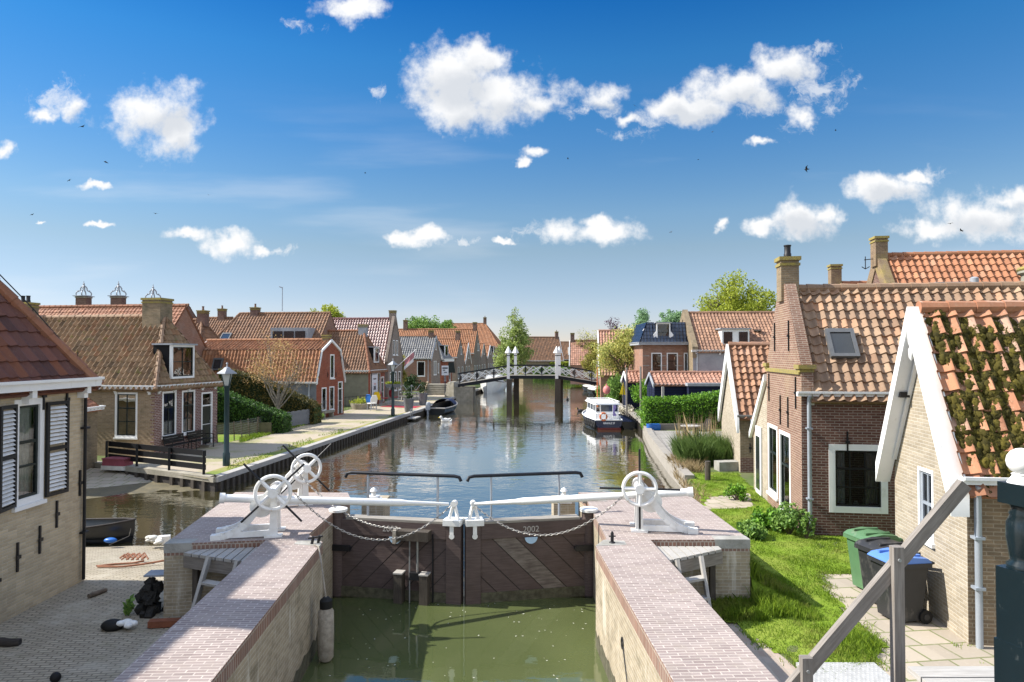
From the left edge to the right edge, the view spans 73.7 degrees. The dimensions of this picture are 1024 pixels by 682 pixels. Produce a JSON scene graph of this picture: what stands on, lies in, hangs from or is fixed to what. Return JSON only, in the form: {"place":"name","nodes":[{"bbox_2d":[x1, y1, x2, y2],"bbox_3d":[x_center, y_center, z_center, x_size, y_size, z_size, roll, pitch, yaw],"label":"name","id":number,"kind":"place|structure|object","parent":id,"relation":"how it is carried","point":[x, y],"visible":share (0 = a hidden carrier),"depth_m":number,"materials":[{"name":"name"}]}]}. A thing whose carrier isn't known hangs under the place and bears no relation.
{"place":"outdoors","nodes":[
{"label":"outdoors","id":0,"kind":"place"},
{"bbox_2d":[0,546,182,681],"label":"cobbled yard","id":1,"kind":"structure","parent":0,"point":[66,636],"depth_m":11.07,"materials":[{"name":"stone"}]},
{"bbox_2d":[0,274,104,623],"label":"brick house","id":2,"kind":"structure","parent":1,"relation":"on","point":[50,379],"depth_m":12.41,"materials":[{"name":"beige brick"}]},
{"bbox_2d":[12,398,46,512],"bbox_3d":[-8.530,1.965,11.985,0.220,1.900,0.800,0,-1,0],"label":"window","id":3,"kind":"structure","parent":2,"relation":"in","point":[26,499],"depth_m":12.16,"materials":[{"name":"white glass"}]},
{"bbox_2d":[100,619,137,631],"bbox_3d":[-6.382,4.617,11.095,0.590,0.190,0.272,0,-1,0],"label":"rubbish bag","id":4,"kind":"object","parent":1,"relation":"on","point":[110,625],"visible":1,"depth_m":11.02,"materials":[{"name":"plastic"}]},
{"bbox_2d":[96,552,163,567],"bbox_3d":[-8.267,4.819,14.997,1.489,0.152,0.774,0,-1,0],"label":"orange hose","id":5,"kind":"object","parent":1,"relation":"on","point":[133,555],"visible":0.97,"depth_m":14.97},
{"bbox_2d":[122,569,163,617],"bbox_3d":[-6.308,4.424,11.811,0.705,0.793,0.539,0,-1,0],"label":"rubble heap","id":6,"kind":"object","parent":1,"relation":"on","point":[147,597],"visible":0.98,"depth_m":11.70,"materials":[{"name":"black plastic"}]},
{"bbox_2d":[183,547,257,607],"bbox_3d":[-4.848,4.128,11.073,1.265,1.221,1.442,0,-1,-9],"label":"wooden landing","id":7,"kind":"object","parent":1,"relation":"on","point":[221,561],"visible":0.62,"depth_m":11.37,"materials":[{"name":"grey wood"}]},
{"bbox_2d":[86,468,152,488],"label":"slipway","id":8,"kind":"structure","parent":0,"point":[97,478],"depth_m":26.14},
{"bbox_2d":[101,456,133,470],"bbox_3d":[-15.600,4.842,27.014,1.050,0.450,0.550,0,-1,11],"label":"rowing boat","id":9,"kind":"object","parent":8,"relation":"on","point":[115,463],"visible":0.91,"depth_m":26.79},
{"bbox_2d":[86,481,199,498],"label":"mud bank","id":10,"kind":"structure","parent":0,"point":[149,487],"depth_m":24.71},
{"bbox_2d":[133,393,449,478],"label":"quay path","id":11,"kind":"structure","parent":0,"point":[349,419],"depth_m":36.95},
{"bbox_2d":[217,362,236,465],"bbox_3d":[-11.430,2.923,27.350,0.537,4.140,0.537,-1,-1,34],"label":"street lamp","id":12,"kind":"object","parent":11,"relation":"on","point":[226,372],"visible":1,"depth_m":27.26,"materials":[{"name":"grey metal"}]},
{"bbox_2d":[283,409,309,425],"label":"planter","id":13,"kind":"object","parent":11,"relation":"on","point":[299,417],"visible":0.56,"depth_m":42.22,"materials":[{"name":"grey"}]},
{"bbox_2d":[86,379,680,596],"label":"canal water","id":14,"kind":"structure","parent":0,"point":[535,427],"depth_m":30.41,"materials":[{"name":"liquid"}]},
{"bbox_2d":[86,517,135,544],"bbox_3d":[-12.590,4.998,18.070,5.489,0.695,1.495,0,-1,4],"label":"rowing boat","id":15,"kind":"object","parent":14,"relation":"on","point":[121,530],"visible":0.44,"depth_m":17.72,"materials":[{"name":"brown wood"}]},
{"bbox_2d":[362,487,389,515],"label":"lock pier","id":16,"kind":"structure","parent":14,"relation":"in","point":[380,510],"depth_m":15.90,"materials":[{"name":"brick"}]},
{"bbox_2d":[424,398,457,414],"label":"sloop","id":17,"kind":"object","parent":14,"relation":"on","point":[442,406],"visible":0.98,"depth_m":56.95,"materials":[{"name":"grey wood"}]},
{"bbox_2d":[480,375,506,393],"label":"white launch","id":18,"kind":"object","parent":14,"relation":"on","point":[494,386],"visible":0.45,"depth_m":85.96,"materials":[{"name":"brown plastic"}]},
{"bbox_2d":[551,487,574,514],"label":"lock pier","id":19,"kind":"structure","parent":14,"relation":"in","point":[568,508],"depth_m":15.88,"materials":[{"name":"brick"}]},
{"bbox_2d":[582,367,622,429],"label":"tour boat","id":20,"kind":"object","parent":14,"relation":"on","point":[605,415],"visible":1,"depth_m":45.01,"materials":[{"name":"white metal"}]},
{"bbox_2d":[301,598,608,681],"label":"lock water","id":21,"kind":"structure","parent":0,"point":[437,643],"depth_m":11.66,"materials":[{"name":"liquid"}]},
{"bbox_2d":[97,354,841,667],"bbox_3d":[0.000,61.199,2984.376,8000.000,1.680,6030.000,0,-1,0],"label":"ground","id":22,"kind":"structure","parent":0,"point":[748,478],"depth_m":24.69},
{"bbox_2d":[87,397,105,469],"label":"shed","id":23,"kind":"structure","parent":22,"relation":"on","point":[93,408],"depth_m":27.50,"materials":[{"name":"brick"}]},
{"bbox_2d":[21,295,222,456],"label":"brick house","id":24,"kind":"structure","parent":22,"relation":"on","point":[154,369],"depth_m":31.24,"materials":[{"name":"brown tile"}]},
{"bbox_2d":[113,392,137,439],"bbox_3d":[-16.857,3.264,29.889,1.175,2.048,0.281,0,-1,7],"label":"window","id":25,"kind":"structure","parent":24,"relation":"in","point":[126,403],"depth_m":29.88,"materials":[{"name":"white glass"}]},
{"bbox_2d":[161,391,177,438],"bbox_3d":[-15.380,3.291,30.541,0.220,2.094,1.005,0,-1,10],"label":"window","id":26,"kind":"structure","parent":24,"relation":"in","point":[166,425],"depth_m":30.59,"materials":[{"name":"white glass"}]},
{"bbox_2d":[182,390,194,435],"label":"window","id":27,"kind":"structure","parent":24,"relation":"in","point":[186,422],"depth_m":31.95,"materials":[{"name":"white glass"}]},
{"bbox_2d":[201,392,212,444],"bbox_3d":[-14.882,3.733,33.219,0.110,2.500,0.865,0,-1,10],"label":"door","id":28,"kind":"structure","parent":24,"relation":"in","point":[206,410],"depth_m":33.31,"materials":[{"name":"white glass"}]},
{"bbox_2d":[39,304,206,356],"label":"tiled house","id":29,"kind":"structure","parent":22,"relation":"on","point":[183,322],"depth_m":48.21,"materials":[{"name":"tile"}]},
{"bbox_2d":[72,281,196,317],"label":"tall house","id":30,"kind":"structure","parent":22,"relation":"on","point":[116,299],"depth_m":62.93,"materials":[{"name":"brown brick"}]},
{"bbox_2d":[193,306,219,340],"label":"tiled house","id":31,"kind":"structure","parent":22,"relation":"on","point":[201,321],"depth_m":54.65,"materials":[{"name":"brick"}]},
{"bbox_2d":[209,305,233,333],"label":"tiled house","id":32,"kind":"structure","parent":22,"relation":"on","point":[219,322],"depth_m":71.33,"materials":[{"name":"tile"}]},
{"bbox_2d":[217,423,271,433],"bbox_3d":[-15.450,4.842,37.941,4.103,0.600,0.040,0,-1,-2],"label":"board edging","id":33,"kind":"object","parent":22,"relation":"on","point":[265,427],"visible":0.5,"depth_m":37.95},
{"bbox_2d":[217,387,292,433],"bbox_3d":[-15.509,3.740,38.811,5.768,3.164,1.601,0,-1,-3],"label":"hedge","id":34,"kind":"object","parent":22,"relation":"on","point":[241,408],"visible":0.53,"depth_m":38.33,"materials":[{"name":"green plant"}]},
{"bbox_2d":[218,368,323,423],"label":"hedge","id":35,"kind":"object","parent":22,"relation":"on","point":[258,392],"visible":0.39,"depth_m":43.12,"materials":[{"name":"green plant"}]},
{"bbox_2d":[202,335,345,416],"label":"gambrel house","id":36,"kind":"structure","parent":22,"relation":"on","point":[325,388],"depth_m":48.78,"materials":[{"name":"orange tile"}]},
{"bbox_2d":[217,286,336,338],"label":"tiled house","id":37,"kind":"structure","parent":22,"relation":"on","point":[248,325],"depth_m":61.46,"materials":[{"name":"tile"}]},
{"bbox_2d":[243,328,318,408],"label":"bare tree","id":38,"kind":"object","parent":22,"relation":"on","point":[278,399],"visible":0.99,"depth_m":40.68,"materials":[{"name":"brown plant"}]},
{"bbox_2d":[210,397,455,491],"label":"quay wall","id":39,"kind":"structure","parent":22,"relation":"on","point":[230,478],"depth_m":31.70,"materials":[{"name":"concrete"}]},
{"bbox_2d":[205,408,418,478],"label":"quay verge","id":40,"kind":"structure","parent":39,"relation":"on","point":[218,471],"depth_m":30.94,"materials":[{"name":"green plant"}]},
{"bbox_2d":[227,414,396,468],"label":"verge grass","id":41,"kind":"structure","parent":40,"relation":"on","point":[247,437],"depth_m":35.29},
{"bbox_2d":[327,324,387,405],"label":"brick house","id":42,"kind":"structure","parent":22,"relation":"on","point":[362,361],"depth_m":59.75,"materials":[{"name":"brown tile"}]},
{"bbox_2d":[333,310,402,399],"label":"gabled house","id":43,"kind":"structure","parent":22,"relation":"on","point":[383,334],"depth_m":68.39,"materials":[{"name":"tile"}]},
{"bbox_2d":[399,330,440,390],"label":"brick house","id":44,"kind":"structure","parent":22,"relation":"on","point":[424,366],"depth_m":83.31,"materials":[{"name":"grey tile"}]},
{"bbox_2d":[406,315,456,328],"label":"background tree","id":45,"kind":"object","parent":22,"relation":"on","point":[417,323],"visible":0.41,"depth_m":131.15,"materials":[{"name":"green plant"}]},
{"bbox_2d":[438,340,453,383],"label":"brick house","id":46,"kind":"structure","parent":22,"relation":"on","point":[446,357],"depth_m":91.09,"materials":[{"name":"brown brick"}]},
{"bbox_2d":[437,331,464,382],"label":"gabled house","id":47,"kind":"structure","parent":22,"relation":"on","point":[455,350],"depth_m":98.66,"materials":[{"name":"orange tile"}]},
{"bbox_2d":[424,322,480,380],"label":"gabled house","id":48,"kind":"structure","parent":22,"relation":"on","point":[470,336],"depth_m":113.50,"materials":[{"name":"orange tile"}]},
{"bbox_2d":[445,381,475,401],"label":"bridge abutment","id":49,"kind":"object","parent":22,"relation":"on","point":[464,393],"visible":0.76,"depth_m":70.44,"materials":[{"name":"concrete"}]},
{"bbox_2d":[452,317,504,372],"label":"tiled house","id":50,"kind":"structure","parent":22,"relation":"on","point":[486,335],"depth_m":162.18,"materials":[{"name":"tile"}]},
{"bbox_2d":[492,307,537,381],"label":"poplar","id":51,"kind":"object","parent":22,"relation":"on","point":[517,340],"visible":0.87,"depth_m":109.21,"materials":[{"name":"green plant"}]},
{"bbox_2d":[517,330,563,373],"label":"tiled house","id":52,"kind":"structure","parent":22,"relation":"on","point":[545,346],"depth_m":150.73,"materials":[{"name":"tile"}]},
{"bbox_2d":[569,333,598,383],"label":"tiled house","id":53,"kind":"structure","parent":22,"relation":"on","point":[576,352],"depth_m":102.92,"materials":[{"name":"tile"}]},
{"bbox_2d":[579,337,596,385],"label":"garden tree","id":54,"kind":"object","parent":22,"relation":"on","point":[589,358],"visible":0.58,"depth_m":91.60,"materials":[{"name":"green plant"}]},
{"bbox_2d":[603,372,621,401],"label":"garden bush","id":55,"kind":"object","parent":22,"relation":"on","point":[614,384],"visible":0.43,"depth_m":59.92,"materials":[{"name":"green plant"}]},
{"bbox_2d":[597,329,630,402],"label":"tiled house","id":56,"kind":"structure","parent":22,"relation":"on","point":[601,336],"depth_m":63.99,"materials":[{"name":"brick"}]},
{"bbox_2d":[591,323,639,403],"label":"garden tree","id":57,"kind":"object","parent":22,"relation":"on","point":[614,351],"visible":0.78,"depth_m":57.46,"materials":[{"name":"green plant"}]},
{"bbox_2d":[621,370,659,410],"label":"garden shed","id":58,"kind":"structure","parent":22,"relation":"on","point":[633,377],"depth_m":52.65,"materials":[{"name":"orange tile"}]},
{"bbox_2d":[628,322,688,395],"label":"mansard house","id":59,"kind":"structure","parent":22,"relation":"on","point":[657,345],"depth_m":51.96,"materials":[{"name":"brown brick"}]},
{"bbox_2d":[639,390,721,429],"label":"hedge","id":60,"kind":"object","parent":22,"relation":"on","point":[662,410],"visible":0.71,"depth_m":40.28,"materials":[{"name":"green plant"}]},
{"bbox_2d":[645,371,722,397],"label":"garden shed","id":61,"kind":"structure","parent":22,"relation":"on","point":[667,383],"depth_m":46.98,"materials":[{"name":"orange tile"}]},
{"bbox_2d":[665,410,720,472],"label":"dry reeds","id":62,"kind":"object","parent":22,"relation":"on","point":[693,466],"visible":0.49,"depth_m":27.56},
{"bbox_2d":[664,426,734,466],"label":"green reeds","id":63,"kind":"object","parent":22,"relation":"on","point":[710,447],"visible":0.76,"depth_m":26.84,"materials":[{"name":"plant"}]},
{"bbox_2d":[674,310,774,370],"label":"house","id":64,"kind":"structure","parent":22,"relation":"on","point":[711,335],"depth_m":51.29,"materials":[{"name":"tile"}]},
{"bbox_2d":[693,268,776,310],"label":"broad tree","id":65,"kind":"object","parent":22,"relation":"on","point":[731,290],"visible":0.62,"depth_m":78.98,"materials":[{"name":"green plant"}]},
{"bbox_2d":[718,342,769,472],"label":"brick house","id":66,"kind":"structure","parent":22,"relation":"on","point":[744,371],"depth_m":26.45,"materials":[{"name":"orange tile"}]},
{"bbox_2d":[827,264,866,283],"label":"side house","id":67,"kind":"structure","parent":22,"relation":"on","point":[834,273],"depth_m":34.34,"materials":[{"name":"brown brick"}]},
{"bbox_2d":[749,245,1023,535],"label":"brick house","id":68,"kind":"structure","parent":22,"relation":"on","point":[816,426],"depth_m":17.29,"materials":[{"name":"brown brick"}]},
{"bbox_2d":[755,425,761,495],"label":"window","id":69,"kind":"structure","parent":68,"relation":"in","point":[758,430],"depth_m":21.24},
{"bbox_2d":[766,423,777,501],"bbox_3d":[7.495,3.436,19.567,0.150,2.067,1.215,0,-1,8],"label":"window","id":70,"kind":"structure","parent":68,"relation":"in","point":[772,492],"depth_m":19.98,"materials":[{"name":"white wood"}]},
{"bbox_2d":[779,429,790,509],"bbox_3d":[7.309,3.567,18.234,0.150,2.285,1.231,0,-1,8],"label":"window","id":71,"kind":"structure","parent":68,"relation":"in","point":[782,434],"depth_m":18.67,"materials":[{"name":"white wood"}]},
{"bbox_2d":[824,328,859,358],"bbox_3d":[8.315,0.056,17.208,0.680,0.776,0.587,0,-1,8],"label":"roof window","id":72,"kind":"structure","parent":68,"relation":"in","point":[841,342],"depth_m":17.16,"materials":[{"name":"glass"}]},
{"bbox_2d":[829,444,887,513],"bbox_3d":[8.367,3.325,16.595,1.339,1.650,0.283,0,-1,8],"label":"window","id":73,"kind":"structure","parent":68,"relation":"in","point":[878,495],"depth_m":16.53,"materials":[{"name":"black paint"}]},
{"bbox_2d":[862,236,1023,283],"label":"house","id":74,"kind":"structure","parent":22,"relation":"on","point":[950,266],"depth_m":29.08,"materials":[{"name":"tile"}]},
{"bbox_2d":[875,300,1023,648],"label":"brick gable house","id":75,"kind":"structure","parent":22,"relation":"on","point":[954,412],"depth_m":11.01,"materials":[{"name":"beige brick"}]},
{"bbox_2d":[917,466,934,548],"bbox_3d":[7.084,2.816,11.651,0.150,1.276,0.624,0,-1,7],"label":"window","id":76,"kind":"structure","parent":75,"relation":"in","point":[921,471],"depth_m":11.80,"materials":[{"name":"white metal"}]},
{"bbox_2d":[0,0,1023,340],"label":"sky","id":77,"kind":"structure","parent":0,"point":[363,158],"materials":[{"name":"blue"}]},
{"bbox_2d":[704,493,752,508],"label":"garden path","id":78,"kind":"structure","parent":0,"point":[720,502],"depth_m":20.03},
{"bbox_2d":[723,483,749,500],"bbox_3d":[6.729,4.538,20.515,0.715,0.577,0.667,0,-1,-13],"label":"weed shrub","id":79,"kind":"object","parent":78,"relation":"on","point":[737,492],"visible":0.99,"depth_m":20.45,"materials":[{"name":"green plant"}]},
{"bbox_2d":[726,622,795,681],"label":"brick path","id":80,"kind":"structure","parent":0,"point":[776,668],"depth_m":9.85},
{"bbox_2d":[690,471,983,678],"bbox_3d":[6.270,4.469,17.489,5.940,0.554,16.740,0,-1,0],"label":"lawn","id":81,"kind":"structure","parent":0,"point":[817,599],"depth_m":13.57,"materials":[{"name":"green plant"}]},
{"bbox_2d":[736,519,767,540],"bbox_3d":[5.771,4.518,16.325,0.798,0.488,0.786,1,-1,-29],"label":"weed shrub","id":82,"kind":"object","parent":81,"relation":"on","point":[751,529],"visible":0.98,"depth_m":16.12,"materials":[{"name":"green plant"}]},
{"bbox_2d":[749,505,783,531],"bbox_3d":[6.443,4.473,17.206,0.923,0.690,0.933,0,-1,23],"label":"weed shrub","id":83,"kind":"object","parent":81,"relation":"on","point":[760,517],"visible":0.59,"depth_m":17.12,"materials":[{"name":"green plant"}]},
{"bbox_2d":[770,501,804,533],"bbox_3d":[6.767,4.324,16.589,0.867,0.848,0.790,0,-1,0],"label":"weed shrub","id":84,"kind":"object","parent":81,"relation":"on","point":[790,516],"visible":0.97,"depth_m":16.58,"materials":[{"name":"green plant"}]},
{"bbox_2d":[796,509,816,538],"bbox_3d":[7.019,4.365,16.238,0.448,0.752,0.402,0,-1,0],"label":"weed shrub","id":85,"kind":"object","parent":81,"relation":"on","point":[805,520],"visible":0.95,"depth_m":16.18,"materials":[{"name":"green plant"}]},
{"bbox_2d":[820,573,993,681],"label":"paving","id":86,"kind":"structure","parent":0,"point":[930,644],"depth_m":10.39,"materials":[{"name":"stone"}]},
{"bbox_2d":[796,662,889,681],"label":"metal grating","id":87,"kind":"object","parent":86,"relation":"on","point":[872,672],"visible":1,"depth_m":9.28,"materials":[{"name":"metal"}]},
{"bbox_2d":[843,527,902,588],"bbox_3d":[6.740,4.079,12.729,0.800,1.100,0.620,0,-1,-10],"label":"wheelie bin","id":88,"kind":"object","parent":86,"relation":"on","point":[853,535],"visible":0.3,"depth_m":12.74,"materials":[{"name":"plastic"}]},
{"bbox_2d":[854,537,902,602],"bbox_3d":[6.599,4.066,12.030,0.800,1.100,0.620,0,-1,-13],"label":"wheelie bin","id":89,"kind":"object","parent":86,"relation":"on","point":[864,546],"visible":0.17,"depth_m":12.07,"materials":[{"name":"plastic"}]},
{"bbox_2d":[867,547,934,623],"bbox_3d":[6.460,4.053,11.329,0.800,1.100,0.620,0,-1,-8],"label":"wheelie bin","id":90,"kind":"object","parent":86,"relation":"on","point":[916,568],"visible":0.62,"depth_m":11.10,"materials":[{"name":"plastic"}]},
{"bbox_2d":[907,666,993,681],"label":"wooden stair","id":91,"kind":"object","parent":86,"relation":"on","point":[952,673],"visible":0.8,"depth_m":4.55,"materials":[{"name":"grey wood"}]},
{"label":"canal bed","id":92,"kind":"structure","parent":0,"visible":0},
{"bbox_2d":[95,461,217,491],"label":"quay wall","id":93,"kind":"structure","parent":92,"relation":"on","point":[171,477],"depth_m":25.42,"materials":[{"name":"concrete"}]},
{"bbox_2d":[105,441,205,474],"bbox_3d":[-13.817,4.524,26.284,5.940,1.000,0.157,-1,-1,28],"label":"board fence","id":94,"kind":"object","parent":93,"relation":"on","point":[169,456],"visible":0.8,"depth_m":26.18,"materials":[{"name":"black paint"}]},
{"bbox_2d":[112,492,349,681],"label":"lock wall","id":95,"kind":"structure","parent":92,"relation":"on","point":[252,616],"depth_m":9.77,"materials":[{"name":"brick"}]},
{"bbox_2d":[210,463,304,540],"bbox_3d":[-4.522,2.820,12.273,1.580,1.359,0.760,0,-1,-12],"label":"gate winch","id":96,"kind":"object","parent":95,"relation":"on","point":[265,504],"visible":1,"depth_m":12.06,"materials":[{"name":"white metal"}]},
{"bbox_2d":[219,493,448,505],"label":"push beam","id":97,"kind":"structure","parent":96,"relation":"attached to","point":[223,497],"depth_m":12.71,"materials":[{"name":"white metal"}]},
{"bbox_2d":[294,493,451,540],"bbox_3d":[-2.575,3.273,12.916,2.981,1.043,0.042,0,-1,-21],"label":"chain","id":98,"kind":"object","parent":97,"relation":"hanging from","point":[331,524],"visible":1,"depth_m":12.85,"materials":[{"name":"metal"}]},
{"bbox_2d":[280,444,331,505],"bbox_3d":[-4.755,2.867,14.740,1.580,1.359,0.760,1,-1,-28],"label":"gate winch","id":99,"kind":"object","parent":95,"relation":"on","point":[295,480],"visible":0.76,"depth_m":14.62,"materials":[{"name":"white metal"}]},
{"bbox_2d":[313,544,333,662],"bbox_3d":[-3.138,4.275,11.193,0.255,1.712,0.788,1,-1,-34],"label":"rope fender","id":100,"kind":"object","parent":95,"relation":"hanging from","point":[325,635],"visible":1,"depth_m":10.87,"materials":[{"name":"rubber"}]},
{"bbox_2d":[329,500,463,605],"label":"lock gate","id":101,"kind":"structure","parent":95,"relation":"attached to","point":[424,566],"depth_m":13.69,"materials":[{"name":"brown wood"}]},
{"bbox_2d":[344,471,462,518],"bbox_3d":[-2.240,3.139,13.935,2.550,0.905,0.067,0,-1,11],"label":"handrail","id":102,"kind":"object","parent":101,"relation":"on","point":[367,473],"visible":0.98,"depth_m":13.88,"materials":[{"name":"grey metal"}]},
{"bbox_2d":[458,346,598,401],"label":"footbridge","id":103,"kind":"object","parent":92,"relation":"on","point":[558,377],"visible":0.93,"depth_m":70.61,"materials":[{"name":"white wood"}]},
{"bbox_2d":[643,424,694,488],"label":"quay wall","id":104,"kind":"structure","parent":92,"relation":"on","point":[659,448],"depth_m":29.87,"materials":[{"name":"beige concrete"}]},
{"bbox_2d":[578,492,777,681],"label":"lock wall","id":105,"kind":"structure","parent":92,"relation":"on","point":[659,615],"depth_m":9.70,"materials":[{"name":"brick"}]},
{"bbox_2d":[464,500,597,604],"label":"lock gate","id":106,"kind":"structure","parent":105,"relation":"attached to","point":[502,563],"depth_m":13.71,"materials":[{"name":"brown wood"}]},
{"bbox_2d":[466,471,583,518],"bbox_3d":[0.280,3.139,13.934,2.471,0.905,0.067,0,-1,-12],"label":"handrail","id":107,"kind":"object","parent":106,"relation":"on","point":[558,473],"visible":0.98,"depth_m":13.90,"materials":[{"name":"grey metal"}]},
{"bbox_2d":[600,449,697,533],"bbox_3d":[2.511,2.737,12.660,1.760,1.539,0.760,0,-1,7],"label":"gate winch","id":108,"kind":"object","parent":105,"relation":"on","point":[648,499],"visible":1,"depth_m":12.40,"materials":[{"name":"white metal"}]},
{"bbox_2d":[474,487,693,504],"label":"push beam","id":109,"kind":"structure","parent":108,"relation":"attached to","point":[688,491],"depth_m":12.99,"materials":[{"name":"white metal"}]},
{"bbox_2d":[657,546,722,606],"bbox_3d":[3.042,4.134,11.259,1.191,1.216,1.310,0,-1,0],"label":"wooden landing","id":110,"kind":"object","parent":105,"relation":"attached to","point":[681,559],"visible":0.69,"depth_m":11.55,"materials":[{"name":"grey wood"}]},
{"bbox_2d":[785,479,970,681],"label":"stair handrail","id":111,"kind":"object","parent":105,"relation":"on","point":[890,574],"visible":1,"depth_m":4.93,"materials":[{"name":"grey wood"}]},
{"bbox_2d":[994,448,1023,681],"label":"railing post","id":112,"kind":"object","parent":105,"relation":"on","point":[1009,652],"visible":1,"depth_m":2.57,"materials":[{"name":"metal"}]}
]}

